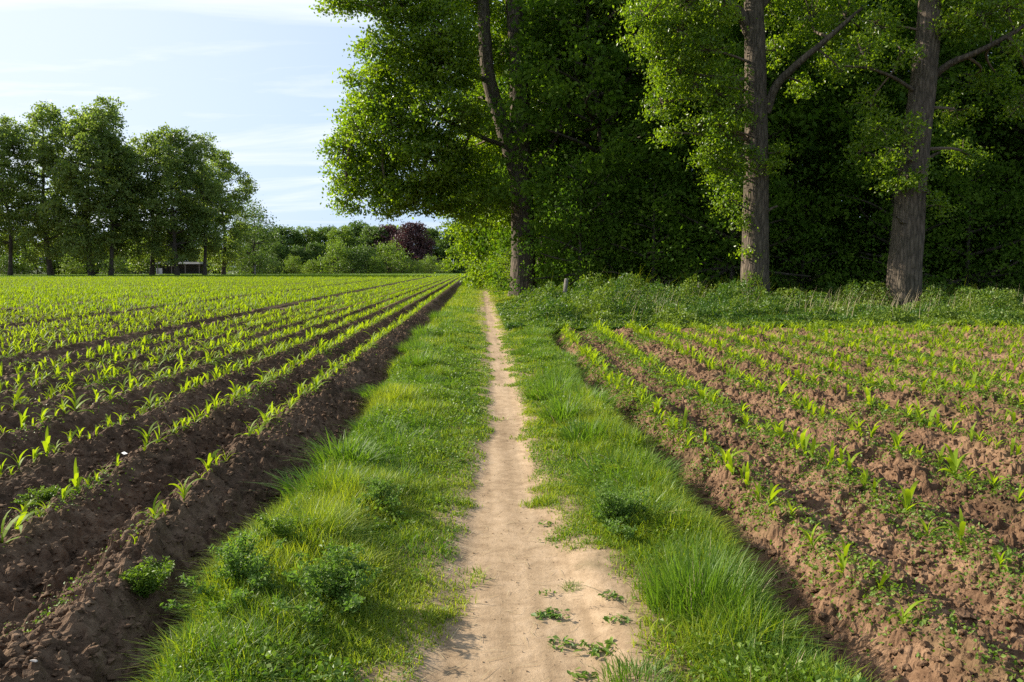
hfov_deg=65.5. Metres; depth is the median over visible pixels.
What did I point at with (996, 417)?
maize seedling
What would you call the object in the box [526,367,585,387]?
grass tuft
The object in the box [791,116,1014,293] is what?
woodland bush
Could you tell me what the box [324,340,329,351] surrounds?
maize seedling
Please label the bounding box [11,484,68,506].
leafy weed
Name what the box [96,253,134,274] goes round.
distant tree
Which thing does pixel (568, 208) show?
woodland bush
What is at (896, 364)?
maize seedling
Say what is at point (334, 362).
maize seedling
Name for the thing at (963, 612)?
soil clod
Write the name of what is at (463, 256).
maple tree
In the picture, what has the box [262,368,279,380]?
maize seedling
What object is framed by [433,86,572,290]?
maple tree
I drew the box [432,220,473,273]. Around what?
distant tree
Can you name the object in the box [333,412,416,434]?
grass tuft
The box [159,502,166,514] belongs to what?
maize seedling
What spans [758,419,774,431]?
maize seedling
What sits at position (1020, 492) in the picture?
maize seedling
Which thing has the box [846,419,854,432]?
maize seedling
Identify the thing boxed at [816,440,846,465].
maize seedling
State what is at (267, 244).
maple tree
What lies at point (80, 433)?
maize seedling
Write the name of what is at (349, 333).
maize crop
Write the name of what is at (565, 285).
fence post
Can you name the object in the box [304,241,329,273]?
distant tree
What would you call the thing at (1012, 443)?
maize seedling
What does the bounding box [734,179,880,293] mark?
woodland bush
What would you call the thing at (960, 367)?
maize seedling
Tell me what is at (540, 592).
weed rosette
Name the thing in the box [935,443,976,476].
maize seedling
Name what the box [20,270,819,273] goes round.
ground
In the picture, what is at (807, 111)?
woodland tree
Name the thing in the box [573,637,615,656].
weed rosette
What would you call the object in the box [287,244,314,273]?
distant tree
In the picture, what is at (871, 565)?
maize seedling
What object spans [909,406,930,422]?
maize seedling
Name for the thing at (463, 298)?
grass
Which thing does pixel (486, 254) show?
woodland tree
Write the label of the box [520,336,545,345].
grass tuft
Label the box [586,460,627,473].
chickweed cushion
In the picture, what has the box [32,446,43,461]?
maize seedling
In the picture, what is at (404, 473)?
grass tussock
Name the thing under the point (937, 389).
maize seedling
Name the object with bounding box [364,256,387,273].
distant bush
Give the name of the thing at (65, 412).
maize seedling
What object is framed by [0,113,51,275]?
poplar tree
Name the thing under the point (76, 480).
maize seedling
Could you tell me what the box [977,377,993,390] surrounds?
maize seedling
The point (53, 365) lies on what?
maize seedling
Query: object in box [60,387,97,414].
maize seedling
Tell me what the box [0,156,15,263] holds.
poplar tree
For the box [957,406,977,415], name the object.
maize seedling
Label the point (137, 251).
poplar tree
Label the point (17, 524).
maize seedling
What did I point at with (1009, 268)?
woodland bush
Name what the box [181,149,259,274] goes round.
poplar tree
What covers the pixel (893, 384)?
maize seedling
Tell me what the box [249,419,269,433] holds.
maize seedling
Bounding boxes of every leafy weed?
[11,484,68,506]
[107,556,175,599]
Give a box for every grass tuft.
[253,460,393,500]
[286,425,413,467]
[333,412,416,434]
[342,378,414,397]
[352,421,445,449]
[386,336,438,352]
[389,347,446,367]
[405,340,437,350]
[406,323,439,336]
[406,330,436,343]
[407,371,449,382]
[411,325,440,334]
[427,310,450,319]
[427,310,455,314]
[430,316,458,322]
[437,320,454,327]
[506,346,552,355]
[513,374,573,399]
[519,327,553,336]
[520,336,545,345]
[522,389,613,423]
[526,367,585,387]
[528,348,556,360]
[529,326,559,334]
[536,413,642,444]
[539,383,631,408]
[540,448,705,487]
[547,355,585,366]
[557,479,707,532]
[593,466,719,505]
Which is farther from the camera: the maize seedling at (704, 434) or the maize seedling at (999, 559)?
the maize seedling at (704, 434)
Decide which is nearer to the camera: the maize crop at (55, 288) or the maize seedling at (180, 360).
the maize seedling at (180, 360)
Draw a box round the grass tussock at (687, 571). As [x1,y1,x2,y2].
[613,532,801,629]
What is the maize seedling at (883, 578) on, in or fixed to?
on the ploughed field at (1010, 534)
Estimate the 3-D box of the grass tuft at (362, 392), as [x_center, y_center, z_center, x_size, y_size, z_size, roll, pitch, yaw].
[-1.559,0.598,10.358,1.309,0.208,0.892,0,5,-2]
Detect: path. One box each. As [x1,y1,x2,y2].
[418,312,614,681]
[482,285,493,311]
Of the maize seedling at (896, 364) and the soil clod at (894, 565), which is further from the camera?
the maize seedling at (896, 364)
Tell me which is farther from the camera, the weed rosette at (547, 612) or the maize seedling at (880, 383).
the maize seedling at (880, 383)
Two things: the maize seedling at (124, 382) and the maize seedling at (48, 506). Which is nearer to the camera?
the maize seedling at (48, 506)
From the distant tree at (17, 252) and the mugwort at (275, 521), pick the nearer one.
the mugwort at (275, 521)
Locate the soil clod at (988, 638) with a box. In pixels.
[982,626,991,643]
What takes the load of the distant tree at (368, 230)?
on the ground at (209, 271)
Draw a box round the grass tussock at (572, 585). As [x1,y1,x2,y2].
[562,580,583,591]
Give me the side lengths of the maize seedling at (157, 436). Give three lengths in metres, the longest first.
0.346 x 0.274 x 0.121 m
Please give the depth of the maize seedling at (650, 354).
12.76 m
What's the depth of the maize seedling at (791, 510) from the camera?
4.97 m
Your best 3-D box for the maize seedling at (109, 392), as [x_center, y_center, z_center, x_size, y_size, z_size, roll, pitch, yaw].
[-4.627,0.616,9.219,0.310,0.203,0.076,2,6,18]
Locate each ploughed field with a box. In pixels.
[0,275,466,312]
[0,307,431,681]
[551,323,1023,681]
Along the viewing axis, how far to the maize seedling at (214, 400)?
8.37 m
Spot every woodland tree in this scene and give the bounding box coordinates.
[446,0,616,290]
[472,0,718,289]
[472,30,558,284]
[531,37,703,281]
[569,0,864,288]
[620,6,803,275]
[637,0,974,292]
[712,8,910,291]
[770,0,1023,292]
[819,6,979,282]
[861,0,1023,288]
[923,9,1009,287]
[933,12,1021,282]
[938,5,1023,275]
[980,31,1017,195]
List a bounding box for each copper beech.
[363,224,401,272]
[387,221,438,273]
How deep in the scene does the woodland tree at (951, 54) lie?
36.48 m
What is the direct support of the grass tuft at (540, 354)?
on the verge at (591, 564)
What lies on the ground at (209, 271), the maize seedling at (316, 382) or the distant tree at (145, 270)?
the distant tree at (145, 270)
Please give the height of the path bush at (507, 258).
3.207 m
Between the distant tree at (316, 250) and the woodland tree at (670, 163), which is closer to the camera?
the woodland tree at (670, 163)
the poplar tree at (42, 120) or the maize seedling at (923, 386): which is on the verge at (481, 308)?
the poplar tree at (42, 120)
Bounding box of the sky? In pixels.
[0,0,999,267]
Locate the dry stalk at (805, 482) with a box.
[778,480,833,498]
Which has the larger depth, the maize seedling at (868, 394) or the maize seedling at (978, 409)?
the maize seedling at (868, 394)
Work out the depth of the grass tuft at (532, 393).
9.94 m
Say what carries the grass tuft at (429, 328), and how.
on the verge at (591, 564)
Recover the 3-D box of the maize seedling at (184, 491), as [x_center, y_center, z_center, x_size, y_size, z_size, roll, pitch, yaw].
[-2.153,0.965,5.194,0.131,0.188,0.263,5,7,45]
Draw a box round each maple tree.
[220,198,285,274]
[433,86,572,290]
[449,223,477,265]
[460,239,496,283]
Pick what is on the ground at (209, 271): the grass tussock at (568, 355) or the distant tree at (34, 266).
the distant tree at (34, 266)
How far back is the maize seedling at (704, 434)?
6.72 m
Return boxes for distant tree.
[0,230,37,273]
[0,253,18,274]
[14,243,61,274]
[28,225,75,273]
[55,243,99,273]
[55,255,87,274]
[95,239,107,273]
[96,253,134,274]
[105,228,155,273]
[117,239,164,273]
[147,231,178,270]
[161,246,197,267]
[198,240,221,273]
[207,245,256,273]
[244,239,271,273]
[252,224,290,264]
[268,243,289,273]
[272,226,305,256]
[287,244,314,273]
[288,226,320,251]
[303,224,338,272]
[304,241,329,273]
[323,225,364,273]
[346,220,367,264]
[355,223,392,270]
[423,226,448,271]
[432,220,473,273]
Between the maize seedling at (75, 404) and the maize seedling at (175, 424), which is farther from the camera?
the maize seedling at (75, 404)
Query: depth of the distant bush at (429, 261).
186.07 m
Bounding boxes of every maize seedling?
[0,449,30,468]
[3,383,26,404]
[6,396,19,409]
[8,498,35,512]
[11,371,25,387]
[14,503,39,532]
[16,408,29,429]
[27,368,41,385]
[31,500,54,510]
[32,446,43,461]
[36,408,49,423]
[38,357,50,369]
[40,426,52,456]
[47,357,63,367]
[47,398,70,413]
[48,385,61,398]
[49,382,66,395]
[58,370,81,389]
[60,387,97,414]
[62,483,75,502]
[64,428,79,443]
[69,458,82,491]
[71,426,86,438]
[90,387,105,396]
[95,425,102,435]
[96,363,112,378]
[102,386,122,400]
[104,346,127,361]
[112,376,134,391]
[113,412,127,424]
[113,453,121,465]
[125,371,133,392]
[127,374,152,389]
[132,421,164,444]
[134,387,161,410]
[134,492,167,524]
[139,359,171,379]
[139,437,160,451]
[145,416,179,449]
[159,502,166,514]
[165,362,184,374]
[168,419,188,432]
[168,477,204,501]
[178,355,188,370]
[178,418,196,431]
[181,414,192,425]
[183,376,189,391]
[184,407,204,421]
[186,357,200,369]
[194,405,211,422]
[197,449,220,470]
[201,346,221,362]
[203,400,211,417]
[208,369,221,379]
[208,391,223,410]
[225,380,247,400]
[228,390,241,404]
[230,339,239,352]
[234,418,258,436]
[244,382,254,394]
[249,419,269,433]
[254,368,276,385]
[254,404,280,424]
[254,408,281,425]
[259,375,275,385]
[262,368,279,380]
[266,401,276,416]
[293,379,314,394]
[303,372,322,385]
[309,375,326,390]
[323,354,346,369]
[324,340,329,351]
[324,358,345,374]
[606,372,611,384]
[630,384,646,399]
[632,383,645,398]
[633,382,655,403]
[638,351,652,362]
[647,410,663,423]
[652,400,663,416]
[663,412,681,429]
[670,415,677,429]
[674,407,694,431]
[680,433,700,447]
[683,341,689,354]
[701,387,713,403]
[701,429,710,443]
[702,354,717,370]
[704,444,732,465]
[706,389,726,404]
[717,446,748,469]
[718,357,733,370]
[723,447,747,474]
[733,400,753,413]
[734,415,749,428]
[737,462,744,480]
[740,371,763,383]
[742,461,749,488]
[743,479,760,502]
[754,377,769,390]
[755,482,786,508]
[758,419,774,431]
[765,419,777,433]
[772,342,790,354]
[774,377,789,396]
[774,418,791,439]
[775,498,804,519]
[776,423,800,443]
[791,397,809,407]
[792,436,799,448]
[796,393,806,408]
[797,522,834,549]
[800,426,812,457]
[803,401,818,417]
[805,392,813,413]
[807,373,820,384]
[808,435,829,456]
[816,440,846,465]
[819,405,836,420]
[829,357,842,369]
[829,534,850,561]
[832,362,850,371]
[835,553,850,572]
[836,406,862,427]
[837,444,854,463]
[845,417,888,441]
[845,449,861,471]
[846,413,867,429]
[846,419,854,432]
[852,465,867,488]
[862,366,884,384]
[863,387,876,406]
[863,560,881,572]
[864,354,873,367]
[865,366,899,386]
[867,478,883,492]
[871,572,891,590]
[885,373,905,387]
[887,376,898,389]
[888,427,911,447]
[888,600,928,626]
[889,431,906,450]
[890,344,898,357]
[892,480,929,513]
[894,358,906,370]
[897,403,917,417]
[902,402,914,415]
[903,376,934,395]
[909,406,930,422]
[909,407,938,428]
[910,396,932,424]
[912,352,928,365]
[914,445,927,457]
[916,516,947,536]
[924,369,941,381]
[925,377,951,397]
[926,445,946,466]
[928,410,942,427]
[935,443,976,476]
[936,450,957,473]
[937,373,947,384]
[945,507,965,548]
[948,359,958,372]
[948,418,965,435]
[949,352,960,360]
[950,342,963,351]
[955,358,968,372]
[956,463,989,481]
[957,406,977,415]
[957,462,981,475]
[959,351,978,365]
[959,371,977,389]
[960,421,976,446]
[962,400,973,412]
[970,403,990,416]
[970,429,989,443]
[973,466,1008,487]
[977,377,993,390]
[979,433,1008,449]
[980,408,1005,424]
[983,368,1001,380]
[988,546,1012,569]
[989,411,1012,423]
[993,370,1011,382]
[1002,442,1022,455]
[1004,407,1022,426]
[1004,436,1015,454]
[1010,387,1023,405]
[1011,343,1022,353]
[1011,483,1023,502]
[1019,371,1023,386]
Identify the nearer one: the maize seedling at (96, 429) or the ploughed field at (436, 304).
the maize seedling at (96, 429)
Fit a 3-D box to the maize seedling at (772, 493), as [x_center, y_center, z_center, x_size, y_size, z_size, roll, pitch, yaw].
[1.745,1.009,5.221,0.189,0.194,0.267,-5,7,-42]
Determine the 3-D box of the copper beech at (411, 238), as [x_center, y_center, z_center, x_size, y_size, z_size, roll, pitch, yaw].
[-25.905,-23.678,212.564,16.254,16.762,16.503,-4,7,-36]
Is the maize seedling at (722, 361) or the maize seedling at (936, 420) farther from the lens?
the maize seedling at (722, 361)
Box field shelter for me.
[156,262,202,273]
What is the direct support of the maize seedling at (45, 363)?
on the ploughed field at (17, 611)
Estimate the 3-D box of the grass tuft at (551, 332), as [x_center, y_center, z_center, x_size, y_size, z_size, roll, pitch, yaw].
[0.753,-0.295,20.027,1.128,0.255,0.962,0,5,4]
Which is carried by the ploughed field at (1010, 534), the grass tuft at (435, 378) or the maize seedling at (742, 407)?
the maize seedling at (742, 407)
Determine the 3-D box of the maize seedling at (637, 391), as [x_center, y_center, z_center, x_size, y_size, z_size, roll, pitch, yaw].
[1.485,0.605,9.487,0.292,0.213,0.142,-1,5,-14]
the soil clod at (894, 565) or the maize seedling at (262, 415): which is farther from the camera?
the maize seedling at (262, 415)
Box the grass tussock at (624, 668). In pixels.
[585,648,684,681]
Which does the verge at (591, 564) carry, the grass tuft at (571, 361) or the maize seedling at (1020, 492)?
the grass tuft at (571, 361)
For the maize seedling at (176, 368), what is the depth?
11.44 m
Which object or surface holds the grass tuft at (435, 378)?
on the verge at (591, 564)
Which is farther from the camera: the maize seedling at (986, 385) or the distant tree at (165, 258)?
the distant tree at (165, 258)
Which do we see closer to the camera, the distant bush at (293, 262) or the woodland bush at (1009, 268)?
the woodland bush at (1009, 268)
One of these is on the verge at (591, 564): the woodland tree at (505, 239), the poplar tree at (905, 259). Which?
the poplar tree at (905, 259)
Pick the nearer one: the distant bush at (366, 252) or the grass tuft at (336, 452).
the grass tuft at (336, 452)
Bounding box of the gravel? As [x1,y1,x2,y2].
[366,377,644,679]
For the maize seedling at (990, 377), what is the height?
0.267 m
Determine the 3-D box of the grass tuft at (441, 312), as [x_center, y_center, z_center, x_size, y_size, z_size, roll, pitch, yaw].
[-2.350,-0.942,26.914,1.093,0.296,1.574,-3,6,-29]
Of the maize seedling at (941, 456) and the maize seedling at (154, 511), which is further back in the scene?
the maize seedling at (941, 456)
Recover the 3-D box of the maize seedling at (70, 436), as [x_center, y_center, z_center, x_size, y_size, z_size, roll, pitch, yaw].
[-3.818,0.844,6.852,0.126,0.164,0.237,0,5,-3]
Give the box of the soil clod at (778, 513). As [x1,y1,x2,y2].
[775,507,781,517]
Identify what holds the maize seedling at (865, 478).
on the ploughed field at (1010, 534)
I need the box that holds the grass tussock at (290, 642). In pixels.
[165,610,339,680]
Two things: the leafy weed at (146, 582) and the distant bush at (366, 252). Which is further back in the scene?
the distant bush at (366, 252)
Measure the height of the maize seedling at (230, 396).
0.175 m
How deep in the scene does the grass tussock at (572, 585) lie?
4.20 m
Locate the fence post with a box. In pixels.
[563,278,567,294]
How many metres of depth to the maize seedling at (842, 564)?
4.12 m
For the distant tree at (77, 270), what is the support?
on the ground at (209, 271)
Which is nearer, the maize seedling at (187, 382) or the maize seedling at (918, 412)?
the maize seedling at (918, 412)
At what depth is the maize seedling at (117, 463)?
6.08 m
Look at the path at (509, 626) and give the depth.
4.20 m
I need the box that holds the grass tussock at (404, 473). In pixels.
[371,461,428,482]
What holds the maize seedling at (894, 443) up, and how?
on the ploughed field at (1010, 534)
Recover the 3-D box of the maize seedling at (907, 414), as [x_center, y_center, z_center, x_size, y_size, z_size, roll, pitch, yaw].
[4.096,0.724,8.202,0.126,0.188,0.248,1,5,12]
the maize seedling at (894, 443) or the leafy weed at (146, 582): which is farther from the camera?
the maize seedling at (894, 443)
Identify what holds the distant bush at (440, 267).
on the ground at (209, 271)
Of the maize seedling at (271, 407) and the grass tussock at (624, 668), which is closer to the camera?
the grass tussock at (624, 668)
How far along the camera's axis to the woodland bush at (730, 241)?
35.70 m
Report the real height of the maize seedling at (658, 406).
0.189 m
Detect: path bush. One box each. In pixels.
[482,248,510,290]
[484,249,510,295]
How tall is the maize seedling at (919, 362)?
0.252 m
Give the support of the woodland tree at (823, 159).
on the wood floor
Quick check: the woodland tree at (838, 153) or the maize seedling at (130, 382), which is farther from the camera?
the woodland tree at (838, 153)
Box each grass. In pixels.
[0,273,468,277]
[437,277,524,312]
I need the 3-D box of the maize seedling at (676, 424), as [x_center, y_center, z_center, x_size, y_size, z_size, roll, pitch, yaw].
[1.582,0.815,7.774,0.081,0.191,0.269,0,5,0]
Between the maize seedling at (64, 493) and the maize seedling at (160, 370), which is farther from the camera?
the maize seedling at (160, 370)
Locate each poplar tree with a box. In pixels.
[0,100,98,274]
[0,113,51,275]
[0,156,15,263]
[21,105,147,275]
[55,95,151,274]
[102,130,189,274]
[134,122,213,274]
[166,130,239,274]
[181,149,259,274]
[309,0,668,295]
[606,0,891,302]
[829,0,1023,305]
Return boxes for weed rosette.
[531,606,569,621]
[538,519,551,526]
[539,589,555,595]
[546,635,583,651]
[567,667,597,679]
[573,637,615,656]
[596,589,623,599]
[603,613,629,623]
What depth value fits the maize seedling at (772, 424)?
7.28 m
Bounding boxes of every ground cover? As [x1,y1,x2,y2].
[0,343,382,636]
[553,323,1023,681]
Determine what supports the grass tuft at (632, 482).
on the verge at (591, 564)
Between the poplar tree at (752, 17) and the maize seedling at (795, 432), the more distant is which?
the poplar tree at (752, 17)
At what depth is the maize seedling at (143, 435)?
6.72 m
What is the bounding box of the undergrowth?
[496,270,1023,331]
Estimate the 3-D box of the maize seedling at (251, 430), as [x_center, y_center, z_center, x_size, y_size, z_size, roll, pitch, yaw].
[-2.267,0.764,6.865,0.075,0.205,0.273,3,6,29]
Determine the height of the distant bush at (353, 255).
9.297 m
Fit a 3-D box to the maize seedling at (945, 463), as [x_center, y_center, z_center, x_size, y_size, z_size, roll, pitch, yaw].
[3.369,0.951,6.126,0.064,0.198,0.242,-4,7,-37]
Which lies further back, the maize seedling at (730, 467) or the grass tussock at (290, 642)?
the maize seedling at (730, 467)
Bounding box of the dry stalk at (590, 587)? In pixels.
[557,580,626,607]
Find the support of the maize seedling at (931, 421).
on the ploughed field at (1010, 534)
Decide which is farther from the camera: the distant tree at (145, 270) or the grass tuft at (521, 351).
the distant tree at (145, 270)
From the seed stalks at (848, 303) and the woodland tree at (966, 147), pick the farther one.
the woodland tree at (966, 147)
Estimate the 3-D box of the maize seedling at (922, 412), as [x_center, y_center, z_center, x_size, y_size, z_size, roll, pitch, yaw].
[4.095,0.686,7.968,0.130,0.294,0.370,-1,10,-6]
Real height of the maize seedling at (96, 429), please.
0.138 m
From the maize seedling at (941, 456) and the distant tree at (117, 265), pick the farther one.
the distant tree at (117, 265)
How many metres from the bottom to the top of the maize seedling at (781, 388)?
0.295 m
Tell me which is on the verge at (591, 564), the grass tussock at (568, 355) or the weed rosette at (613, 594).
the grass tussock at (568, 355)
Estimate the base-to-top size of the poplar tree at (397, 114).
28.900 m
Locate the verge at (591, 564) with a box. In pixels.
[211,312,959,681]
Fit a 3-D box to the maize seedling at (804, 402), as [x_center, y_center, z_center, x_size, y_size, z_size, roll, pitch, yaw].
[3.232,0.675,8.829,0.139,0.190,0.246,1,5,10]
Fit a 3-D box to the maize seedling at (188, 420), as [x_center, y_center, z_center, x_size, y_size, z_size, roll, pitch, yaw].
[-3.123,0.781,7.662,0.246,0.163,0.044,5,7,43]
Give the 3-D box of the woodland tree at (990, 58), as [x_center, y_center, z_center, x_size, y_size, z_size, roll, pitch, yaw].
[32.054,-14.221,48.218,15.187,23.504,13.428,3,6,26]
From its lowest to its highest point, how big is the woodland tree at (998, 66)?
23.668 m
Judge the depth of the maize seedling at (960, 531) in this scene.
4.48 m
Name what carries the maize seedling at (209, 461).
on the ploughed field at (17, 611)
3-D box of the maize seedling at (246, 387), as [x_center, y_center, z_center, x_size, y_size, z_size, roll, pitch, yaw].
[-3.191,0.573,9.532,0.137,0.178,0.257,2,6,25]
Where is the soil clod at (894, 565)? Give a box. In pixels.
[891,561,906,572]
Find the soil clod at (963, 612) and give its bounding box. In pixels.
[948,607,969,618]
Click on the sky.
(256, 75)
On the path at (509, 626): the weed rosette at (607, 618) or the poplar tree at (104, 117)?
the weed rosette at (607, 618)
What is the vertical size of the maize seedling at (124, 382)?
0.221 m
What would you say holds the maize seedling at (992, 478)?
on the ploughed field at (1010, 534)
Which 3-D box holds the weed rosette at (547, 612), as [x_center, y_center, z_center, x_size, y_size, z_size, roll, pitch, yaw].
[0.190,1.326,3.853,0.199,0.035,0.165,0,5,-3]
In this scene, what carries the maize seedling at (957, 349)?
on the ploughed field at (1010, 534)
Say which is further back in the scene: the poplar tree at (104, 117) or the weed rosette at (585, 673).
the poplar tree at (104, 117)
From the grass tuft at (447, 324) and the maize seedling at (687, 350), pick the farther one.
the grass tuft at (447, 324)
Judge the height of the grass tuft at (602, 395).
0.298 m
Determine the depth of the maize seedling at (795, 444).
6.71 m
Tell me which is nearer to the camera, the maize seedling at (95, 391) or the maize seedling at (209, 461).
the maize seedling at (209, 461)
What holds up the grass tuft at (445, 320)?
on the verge at (591, 564)
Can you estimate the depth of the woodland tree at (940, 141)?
50.37 m
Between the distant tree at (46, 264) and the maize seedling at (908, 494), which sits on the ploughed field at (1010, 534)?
the maize seedling at (908, 494)
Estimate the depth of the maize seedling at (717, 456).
6.28 m
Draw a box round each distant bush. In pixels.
[260,255,284,273]
[280,254,306,273]
[300,259,318,273]
[314,237,357,273]
[333,243,370,273]
[350,243,391,273]
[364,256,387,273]
[368,237,412,273]
[389,248,421,273]
[405,258,426,273]
[418,254,440,273]
[435,260,452,273]
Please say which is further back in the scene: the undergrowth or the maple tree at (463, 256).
the maple tree at (463, 256)
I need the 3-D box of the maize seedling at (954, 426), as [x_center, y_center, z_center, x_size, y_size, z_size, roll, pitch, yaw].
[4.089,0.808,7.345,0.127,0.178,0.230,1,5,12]
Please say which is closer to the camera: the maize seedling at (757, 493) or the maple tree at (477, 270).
the maize seedling at (757, 493)
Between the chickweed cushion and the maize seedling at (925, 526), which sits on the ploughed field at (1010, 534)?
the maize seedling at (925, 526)
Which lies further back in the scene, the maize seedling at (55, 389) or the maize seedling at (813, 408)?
the maize seedling at (55, 389)
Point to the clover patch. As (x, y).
(752, 641)
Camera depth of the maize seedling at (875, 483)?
5.47 m
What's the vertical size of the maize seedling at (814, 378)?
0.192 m
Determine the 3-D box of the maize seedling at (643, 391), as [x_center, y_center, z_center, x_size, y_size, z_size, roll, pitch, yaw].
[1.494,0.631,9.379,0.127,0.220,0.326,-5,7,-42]
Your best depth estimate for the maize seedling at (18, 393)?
8.75 m
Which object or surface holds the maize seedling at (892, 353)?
on the ploughed field at (1010, 534)
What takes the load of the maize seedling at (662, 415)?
on the ploughed field at (1010, 534)
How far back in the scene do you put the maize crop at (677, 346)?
15.09 m
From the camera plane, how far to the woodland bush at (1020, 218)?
34.45 m
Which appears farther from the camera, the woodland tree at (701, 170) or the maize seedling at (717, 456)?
the woodland tree at (701, 170)
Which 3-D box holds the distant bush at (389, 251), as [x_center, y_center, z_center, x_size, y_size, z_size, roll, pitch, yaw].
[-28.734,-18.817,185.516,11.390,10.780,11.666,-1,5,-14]
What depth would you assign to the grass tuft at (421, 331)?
18.31 m
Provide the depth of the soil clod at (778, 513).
4.99 m
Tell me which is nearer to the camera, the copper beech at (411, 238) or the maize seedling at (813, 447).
the maize seedling at (813, 447)
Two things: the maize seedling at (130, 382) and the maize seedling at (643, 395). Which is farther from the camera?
the maize seedling at (130, 382)
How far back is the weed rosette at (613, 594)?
4.00 m
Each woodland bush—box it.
[482,140,659,299]
[576,169,728,291]
[616,108,865,295]
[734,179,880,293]
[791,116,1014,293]
[865,145,1023,292]
[952,164,1023,291]
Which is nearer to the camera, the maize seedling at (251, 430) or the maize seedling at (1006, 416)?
the maize seedling at (251, 430)
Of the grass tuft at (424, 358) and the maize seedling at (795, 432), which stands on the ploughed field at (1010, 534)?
the maize seedling at (795, 432)
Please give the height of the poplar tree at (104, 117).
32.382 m
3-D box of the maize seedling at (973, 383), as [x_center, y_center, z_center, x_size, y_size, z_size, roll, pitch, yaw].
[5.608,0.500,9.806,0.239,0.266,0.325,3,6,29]
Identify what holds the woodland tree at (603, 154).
on the wood floor
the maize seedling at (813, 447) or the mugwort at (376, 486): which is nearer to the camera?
the mugwort at (376, 486)
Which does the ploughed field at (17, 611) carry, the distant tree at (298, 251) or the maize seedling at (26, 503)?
the maize seedling at (26, 503)
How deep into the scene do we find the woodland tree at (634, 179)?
49.34 m
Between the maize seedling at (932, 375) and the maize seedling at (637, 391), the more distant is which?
the maize seedling at (932, 375)
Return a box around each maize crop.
[0,274,463,311]
[0,305,420,544]
[560,318,1023,511]
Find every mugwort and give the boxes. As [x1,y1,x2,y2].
[160,528,306,612]
[253,511,318,553]
[258,537,384,623]
[326,475,407,516]
[587,479,671,538]
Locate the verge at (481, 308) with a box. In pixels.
[0,274,498,311]
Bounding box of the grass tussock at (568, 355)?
[545,348,576,359]
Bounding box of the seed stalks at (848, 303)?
[587,281,1023,321]
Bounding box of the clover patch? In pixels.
[685,621,859,681]
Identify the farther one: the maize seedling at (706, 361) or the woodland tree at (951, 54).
the woodland tree at (951, 54)
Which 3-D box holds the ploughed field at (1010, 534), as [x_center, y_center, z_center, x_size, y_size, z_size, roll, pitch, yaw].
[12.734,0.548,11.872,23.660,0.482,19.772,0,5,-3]
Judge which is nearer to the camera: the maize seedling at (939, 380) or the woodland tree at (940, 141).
the maize seedling at (939, 380)
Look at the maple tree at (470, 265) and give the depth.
77.17 m
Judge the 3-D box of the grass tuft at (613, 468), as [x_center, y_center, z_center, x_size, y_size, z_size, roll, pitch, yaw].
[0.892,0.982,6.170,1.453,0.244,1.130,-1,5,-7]
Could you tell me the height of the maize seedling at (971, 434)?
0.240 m
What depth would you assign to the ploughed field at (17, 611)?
6.82 m
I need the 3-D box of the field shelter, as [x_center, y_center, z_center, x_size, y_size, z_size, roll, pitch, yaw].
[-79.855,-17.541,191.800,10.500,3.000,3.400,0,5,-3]
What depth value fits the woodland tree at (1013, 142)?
37.24 m
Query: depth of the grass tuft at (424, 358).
12.78 m
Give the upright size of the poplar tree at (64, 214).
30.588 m
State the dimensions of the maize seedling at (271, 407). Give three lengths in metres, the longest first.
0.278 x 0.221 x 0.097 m
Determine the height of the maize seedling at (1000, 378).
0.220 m
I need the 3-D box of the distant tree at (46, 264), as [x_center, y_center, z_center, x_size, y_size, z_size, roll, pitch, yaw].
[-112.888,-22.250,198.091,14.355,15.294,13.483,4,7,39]
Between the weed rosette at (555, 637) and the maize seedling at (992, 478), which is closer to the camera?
the weed rosette at (555, 637)
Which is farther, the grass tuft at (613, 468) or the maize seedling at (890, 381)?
the maize seedling at (890, 381)
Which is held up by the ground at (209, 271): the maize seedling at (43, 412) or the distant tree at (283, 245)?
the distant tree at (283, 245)
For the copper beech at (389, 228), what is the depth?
220.47 m
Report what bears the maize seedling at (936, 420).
on the ploughed field at (1010, 534)
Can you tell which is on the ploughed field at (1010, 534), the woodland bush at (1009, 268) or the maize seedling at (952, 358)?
the maize seedling at (952, 358)
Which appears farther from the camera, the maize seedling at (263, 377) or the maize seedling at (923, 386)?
the maize seedling at (263, 377)
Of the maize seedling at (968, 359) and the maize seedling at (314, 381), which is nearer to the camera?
the maize seedling at (314, 381)
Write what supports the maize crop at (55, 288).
on the ploughed field at (436, 304)
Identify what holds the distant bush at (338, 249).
on the ground at (209, 271)
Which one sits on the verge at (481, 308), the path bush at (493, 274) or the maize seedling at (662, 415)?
the path bush at (493, 274)
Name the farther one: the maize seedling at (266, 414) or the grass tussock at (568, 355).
the grass tussock at (568, 355)
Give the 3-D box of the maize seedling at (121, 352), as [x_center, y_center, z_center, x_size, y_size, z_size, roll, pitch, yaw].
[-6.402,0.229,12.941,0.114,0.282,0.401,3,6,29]
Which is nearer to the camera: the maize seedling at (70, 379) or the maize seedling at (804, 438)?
the maize seedling at (804, 438)
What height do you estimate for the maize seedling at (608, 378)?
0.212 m

